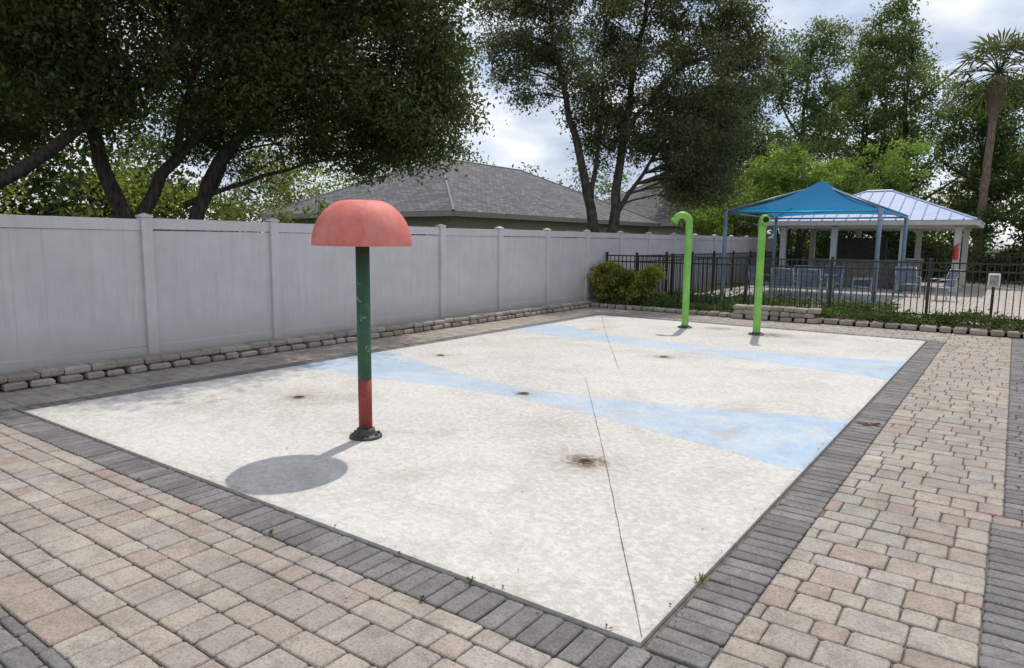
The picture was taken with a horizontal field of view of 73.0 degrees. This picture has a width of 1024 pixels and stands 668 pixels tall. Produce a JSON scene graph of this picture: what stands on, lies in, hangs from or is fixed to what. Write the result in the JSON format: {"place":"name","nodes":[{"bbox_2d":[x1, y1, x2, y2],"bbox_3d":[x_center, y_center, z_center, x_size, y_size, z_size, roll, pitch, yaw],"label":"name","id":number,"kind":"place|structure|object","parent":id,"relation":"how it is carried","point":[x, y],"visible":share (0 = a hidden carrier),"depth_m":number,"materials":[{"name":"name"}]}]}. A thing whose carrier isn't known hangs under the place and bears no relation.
{"place":"outdoors","nodes":[
{"label":"outdoors","id":0,"kind":"place"},
{"bbox_2d":[0,307,1023,667],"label":"tan paver walkway","id":1,"kind":"structure","parent":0,"point":[48,511],"depth_m":3.51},
{"bbox_2d":[0,300,590,391],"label":"stone edging wall","id":2,"kind":"structure","parent":1,"relation":"on","point":[42,376],"depth_m":9.47,"materials":[{"name":"grey stone"}]},
{"bbox_2d":[589,302,1023,337],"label":"stone edging wall","id":3,"kind":"structure","parent":1,"relation":"on","point":[775,313],"depth_m":14.54,"materials":[{"name":"grey stone"}]},
{"bbox_2d":[0,329,1023,667],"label":"paver bedding","id":4,"kind":"object","parent":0,"point":[674,613],"depth_m":3.56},
{"bbox_2d":[466,576,475,582],"bbox_3d":[-0.207,1.196,3.365,0.048,0.024,0.067,6,9,35],"label":"weed tuft","id":5,"kind":"object","parent":4,"relation":"on","point":[469,579],"visible":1,"depth_m":3.37,"materials":[{"name":"green plant"}]},
{"bbox_2d":[694,573,709,584],"bbox_3d":[0.929,1.198,3.385,0.084,0.037,0.076,4,8,21],"label":"weed tuft","id":6,"kind":"object","parent":4,"relation":"on","point":[701,579],"visible":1,"depth_m":3.39,"materials":[{"name":"green plant"}]},
{"bbox_2d":[0,0,1023,248],"label":"sky","id":7,"kind":"structure","parent":0,"point":[533,140],"materials":[{"name":"white"}]},
{"bbox_2d":[133,247,1023,347],"bbox_3d":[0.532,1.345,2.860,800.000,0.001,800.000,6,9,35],"label":"grass ground","id":8,"kind":"structure","parent":0,"point":[937,330],"depth_m":24.14,"materials":[{"name":"green plant"}]},
{"bbox_2d":[0,0,347,188],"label":"oak tree","id":9,"kind":"object","parent":8,"relation":"on","point":[37,61],"visible":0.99,"depth_m":11.25,"materials":[{"name":"green plant"}]},
{"bbox_2d":[0,135,404,232],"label":"distant trees","id":10,"kind":"object","parent":8,"relation":"on","point":[122,184],"visible":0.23,"depth_m":25.20,"materials":[{"name":"green plant"}]},
{"bbox_2d":[0,90,494,232],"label":"distant trees","id":11,"kind":"object","parent":8,"relation":"on","point":[61,188],"visible":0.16,"depth_m":25.34,"materials":[{"name":"green plant"}]},
{"bbox_2d":[10,0,522,230],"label":"oak tree","id":12,"kind":"object","parent":8,"relation":"on","point":[276,71],"visible":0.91,"depth_m":13.66,"materials":[{"name":"green plant"}]},
{"bbox_2d":[278,217,648,238],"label":"walls","id":13,"kind":"structure","parent":8,"relation":"on","point":[464,223],"depth_m":31.24,"materials":[{"name":"beige paint"}]},
{"bbox_2d":[261,211,660,226],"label":"fascia and soffit","id":14,"kind":"structure","parent":13,"relation":"on","point":[488,216],"depth_m":30.97,"materials":[{"name":"paint"}]},
{"bbox_2d":[262,160,657,222],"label":"roof","id":15,"kind":"structure","parent":14,"relation":"on","point":[485,189],"depth_m":33.29,"materials":[{"name":"grey"}]},
{"bbox_2d":[261,158,660,223],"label":"ridge caps","id":16,"kind":"object","parent":14,"relation":"on","point":[449,195],"visible":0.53,"depth_m":34.93,"materials":[{"name":"grey"}]},
{"bbox_2d":[411,228,628,237],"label":"windows","id":17,"kind":"structure","parent":13,"relation":"attached to","point":[511,229],"depth_m":31.04,"materials":[{"name":"white paint"}]},
{"bbox_2d":[24,315,925,647],"bbox_3d":[1.259,0.464,9.219,6.324,0.095,11.244,6,9,35],"label":"splash pad","id":18,"kind":"object","parent":8,"relation":"on","point":[650,467],"visible":0.99,"depth_m":5.67,"materials":[{"name":"concrete"}]},
{"bbox_2d":[311,200,411,440],"bbox_3d":[-1.213,-0.102,5.664,0.794,1.943,0.794,6,9,35],"label":"mushroom water feature","id":19,"kind":"object","parent":18,"relation":"on","point":[362,226],"visible":1,"depth_m":5.38,"materials":[{"name":"red plastic"}]},
{"bbox_2d":[670,212,692,328],"bbox_3d":[3.254,-1.221,13.261,0.492,2.218,0.280,0,8,-5],"label":"green spray pole","id":20,"kind":"object","parent":18,"relation":"on","point":[678,216],"visible":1,"depth_m":13.20,"materials":[{"name":"metal"}]},
{"bbox_2d":[748,214,769,335],"bbox_3d":[4.415,-1.044,12.337,0.303,2.138,0.340,6,9,35],"label":"green spray pole","id":21,"kind":"object","parent":18,"relation":"on","point":[764,219],"visible":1,"depth_m":12.32,"materials":[{"name":"metal"}]},
{"bbox_2d":[0,314,1023,667],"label":"charcoal paver border","id":22,"kind":"object","parent":8,"relation":"on","point":[702,626],"visible":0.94,"depth_m":3.64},
{"bbox_2d":[85,362,949,647],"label":"leaf litter","id":23,"kind":"object","parent":22,"relation":"on","point":[864,423],"visible":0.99,"depth_m":4.51,"materials":[{"name":"brown plant"}]},
{"bbox_2d":[222,111,1023,263],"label":"distant trees","id":24,"kind":"object","parent":8,"relation":"on","point":[949,235],"visible":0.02,"depth_m":51.44,"materials":[{"name":"green plant"}]},
{"bbox_2d":[584,258,667,305],"bbox_3d":[2.869,-1.282,17.522,2.160,1.266,1.216,6,9,35],"label":"hedge bush","id":25,"kind":"object","parent":8,"relation":"on","point":[609,280],"visible":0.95,"depth_m":17.26,"materials":[{"name":"green plant"}]},
{"bbox_2d":[456,0,802,238],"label":"shade tree","id":26,"kind":"object","parent":8,"relation":"on","point":[695,169],"visible":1,"depth_m":21.35,"materials":[{"name":"green plant"}]},
{"bbox_2d":[643,104,762,239],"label":"elm tree","id":27,"kind":"object","parent":8,"relation":"on","point":[671,183],"depth_m":47.86,"materials":[{"name":"green plant"}]},
{"bbox_2d":[649,226,766,239],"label":"walls","id":28,"kind":"structure","parent":8,"relation":"on","point":[665,230],"depth_m":46.40,"materials":[{"name":"beige paint"}]},
{"bbox_2d":[661,223,772,229],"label":"fascia and soffit","id":29,"kind":"structure","parent":28,"relation":"on","point":[666,224],"depth_m":45.81,"materials":[{"name":"paint"}]},
{"bbox_2d":[605,182,770,226],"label":"roof","id":30,"kind":"structure","parent":29,"relation":"on","point":[645,207],"depth_m":48.76,"materials":[{"name":"grey"}]},
{"bbox_2d":[666,71,791,240],"bbox_3d":[12.716,-9.672,40.259,7.804,11.984,8.475,-1,8,-9],"label":"elm tree","id":31,"kind":"object","parent":8,"relation":"on","point":[758,149],"visible":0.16,"depth_m":39.55,"materials":[{"name":"green plant"}]},
{"bbox_2d":[655,288,901,311],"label":"ground cover plants","id":32,"kind":"object","parent":8,"relation":"on","point":[876,304],"visible":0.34,"depth_m":17.11,"materials":[{"name":"green plant"}]},
{"bbox_2d":[591,300,1023,333],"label":"planting bed","id":33,"kind":"object","parent":8,"relation":"on","point":[977,326],"visible":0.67,"depth_m":14.09,"materials":[{"name":"brown soil"}]},
{"bbox_2d":[605,252,1023,321],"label":"black metal fence","id":34,"kind":"object","parent":33,"relation":"on","point":[831,269],"visible":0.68,"depth_m":15.22,"materials":[{"name":"metal"}]},
{"bbox_2d":[987,273,1000,317],"bbox_3d":[9.377,-0.745,13.509,0.200,0.870,0.116,6,9,35],"label":"gate control box","id":35,"kind":"object","parent":34,"relation":"attached to","point":[994,279],"visible":0.95,"depth_m":13.46,"materials":[{"name":"white paint"}]},
{"bbox_2d":[609,292,1023,333],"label":"ground cover plants","id":36,"kind":"object","parent":33,"relation":"on","point":[956,318],"visible":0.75,"depth_m":14.24,"materials":[{"name":"green plant"}]},
{"bbox_2d":[743,14,896,267],"bbox_3d":[16.099,-10.496,38.889,7.912,14.041,8.603,-6,10,-40],"label":"elm tree","id":37,"kind":"object","parent":8,"relation":"on","point":[806,66],"visible":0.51,"depth_m":37.47,"materials":[{"name":"green plant"}]},
{"bbox_2d":[809,39,943,244],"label":"elm tree","id":38,"kind":"object","parent":8,"relation":"on","point":[861,99],"visible":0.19,"depth_m":41.42,"materials":[{"name":"green plant"}]},
{"bbox_2d":[795,185,1023,283],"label":"background hedge","id":39,"kind":"object","parent":8,"relation":"on","point":[894,241],"visible":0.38,"depth_m":30.89,"materials":[{"name":"green plant"}]},
{"bbox_2d":[829,0,1006,259],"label":"elm tree","id":40,"kind":"object","parent":8,"relation":"on","point":[908,48],"visible":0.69,"depth_m":37.94,"materials":[{"name":"green plant"}]},
{"bbox_2d":[915,67,1023,262],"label":"elm tree","id":41,"kind":"object","parent":8,"relation":"on","point":[1002,144],"visible":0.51,"depth_m":39.31,"materials":[{"name":"green plant"}]},
{"bbox_2d":[941,25,1023,280],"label":"palm tree","id":42,"kind":"object","parent":8,"relation":"on","point":[995,92],"visible":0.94,"depth_m":31.22,"materials":[{"name":"green plant"}]},
{"bbox_2d":[992,136,1023,197],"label":"elm tree","id":43,"kind":"object","parent":8,"relation":"on","point":[1019,161],"visible":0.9,"depth_m":36.81,"materials":[{"name":"green plant"}]},
{"bbox_2d":[680,280,1023,325],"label":"patio pavement","id":44,"kind":"structure","parent":0,"point":[1010,292],"depth_m":22.06,"materials":[{"name":"beige concrete"}]},
{"bbox_2d":[635,249,808,295],"bbox_3d":[8.883,-2.435,25.894,0.068,1.371,19.268,6,9,35],"label":"black metal fence","id":45,"kind":"object","parent":44,"relation":"on","point":[754,254],"visible":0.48,"depth_m":22.86,"materials":[{"name":"metal"}]},
{"bbox_2d":[747,266,774,294],"bbox_3d":[7.961,-1.724,22.200,0.635,0.944,0.698,-5,9,-34],"label":"patio chair","id":46,"kind":"object","parent":44,"relation":"on","point":[752,273],"visible":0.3,"depth_m":22.27,"materials":[{"name":"fabric"}]},
{"bbox_2d":[770,268,797,296],"bbox_3d":[8.050,-1.489,20.467,0.635,0.944,0.698,6,9,35],"label":"patio chair","id":47,"kind":"object","parent":44,"relation":"on","point":[783,271],"visible":0.82,"depth_m":20.25,"materials":[{"name":"fabric"}]},
{"bbox_2d":[792,265,812,294],"bbox_3d":[9.450,-1.768,22.643,0.635,0.944,0.698,6,9,35],"label":"patio chair","id":48,"kind":"object","parent":44,"relation":"on","point":[802,271],"visible":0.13,"depth_m":22.85,"materials":[{"name":"fabric"}]},
{"bbox_2d":[795,268,822,299],"bbox_3d":[8.621,-1.428,20.059,0.635,0.944,0.698,5,9,30],"label":"patio chair","id":49,"kind":"object","parent":44,"relation":"on","point":[814,284],"visible":0.84,"depth_m":19.83,"materials":[{"name":"fabric"}]},
{"bbox_2d":[781,273,836,298],"bbox_3d":[9.093,-1.489,21.323,1.500,0.725,0.900,6,9,35],"label":"patio table","id":50,"kind":"object","parent":44,"relation":"on","point":[826,276],"visible":0.45,"depth_m":21.03,"materials":[{"name":"metal"}]},
{"bbox_2d":[684,134,938,265],"bbox_3d":[12.666,-5.432,30.127,10.393,6.310,4.280,2,8,8],"label":"crape myrtle tree","id":51,"kind":"object","parent":44,"relation":"on","point":[774,175],"visible":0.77,"depth_m":29.68,"materials":[{"name":"green plant"}]},
{"bbox_2d":[721,180,908,303],"bbox_3d":[10.026,-3.148,22.639,4.560,3.680,5.810,6,9,35],"label":"shade canopy","id":52,"kind":"object","parent":44,"relation":"on","point":[822,197],"visible":0.91,"depth_m":21.62,"materials":[{"name":"fabric"}]},
{"bbox_2d":[818,266,843,295],"bbox_3d":[10.233,-1.701,22.205,0.635,0.944,0.698,5,9,30],"label":"patio chair","id":53,"kind":"object","parent":44,"relation":"on","point":[837,278],"visible":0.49,"depth_m":22.31,"materials":[{"name":"fabric"}]},
{"bbox_2d":[851,270,878,297],"bbox_3d":[10.442,-1.474,20.539,0.698,0.944,0.635,4,9,26],"label":"patio chair","id":54,"kind":"object","parent":44,"relation":"on","point":[870,286],"visible":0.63,"depth_m":20.37,"materials":[{"name":"metal"}]},
{"bbox_2d":[767,189,985,292],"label":"pavilion","id":55,"kind":"structure","parent":44,"relation":"on","point":[924,215],"depth_m":26.31,"materials":[{"name":"white metal"}]},
{"bbox_2d":[951,244,960,259],"bbox_3d":[15.303,-2.837,23.876,0.223,0.542,0.157,1,8,2],"label":"fire extinguisher","id":56,"kind":"object","parent":55,"relation":"attached to","point":[955,249],"visible":1,"depth_m":23.83,"materials":[{"name":"red metal"}]},
{"bbox_2d":[893,267,921,296],"bbox_3d":[12.663,-1.672,22.177,0.635,0.944,0.698,3,8,16],"label":"patio chair","id":57,"kind":"object","parent":44,"relation":"on","point":[903,275],"visible":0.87,"depth_m":22.36,"materials":[{"name":"fabric"}]},
{"bbox_2d":[797,248,1023,284],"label":"black metal fence","id":58,"kind":"object","parent":44,"relation":"on","point":[948,255],"visible":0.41,"depth_m":29.91,"materials":[{"name":"metal"}]},
{"bbox_2d":[925,269,961,301],"bbox_3d":[12.865,-1.464,20.661,0.698,0.944,0.635,1,8,6],"label":"patio chair","id":59,"kind":"object","parent":44,"relation":"on","point":[955,279],"visible":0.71,"depth_m":20.49,"materials":[{"name":"fabric"}]},
{"bbox_3d":[-3.938,0.201,10.073,0.500,0.120,19.400,6,9,35],"label":"soil strip along the fence","id":60,"kind":"object","parent":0,"visible":0},
{"bbox_2d":[0,213,772,374],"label":"vinyl privacy fence","id":61,"kind":"object","parent":60,"relation":"on","point":[74,290],"visible":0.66,"depth_m":9.85,"materials":[{"name":"white plastic"}]}
]}

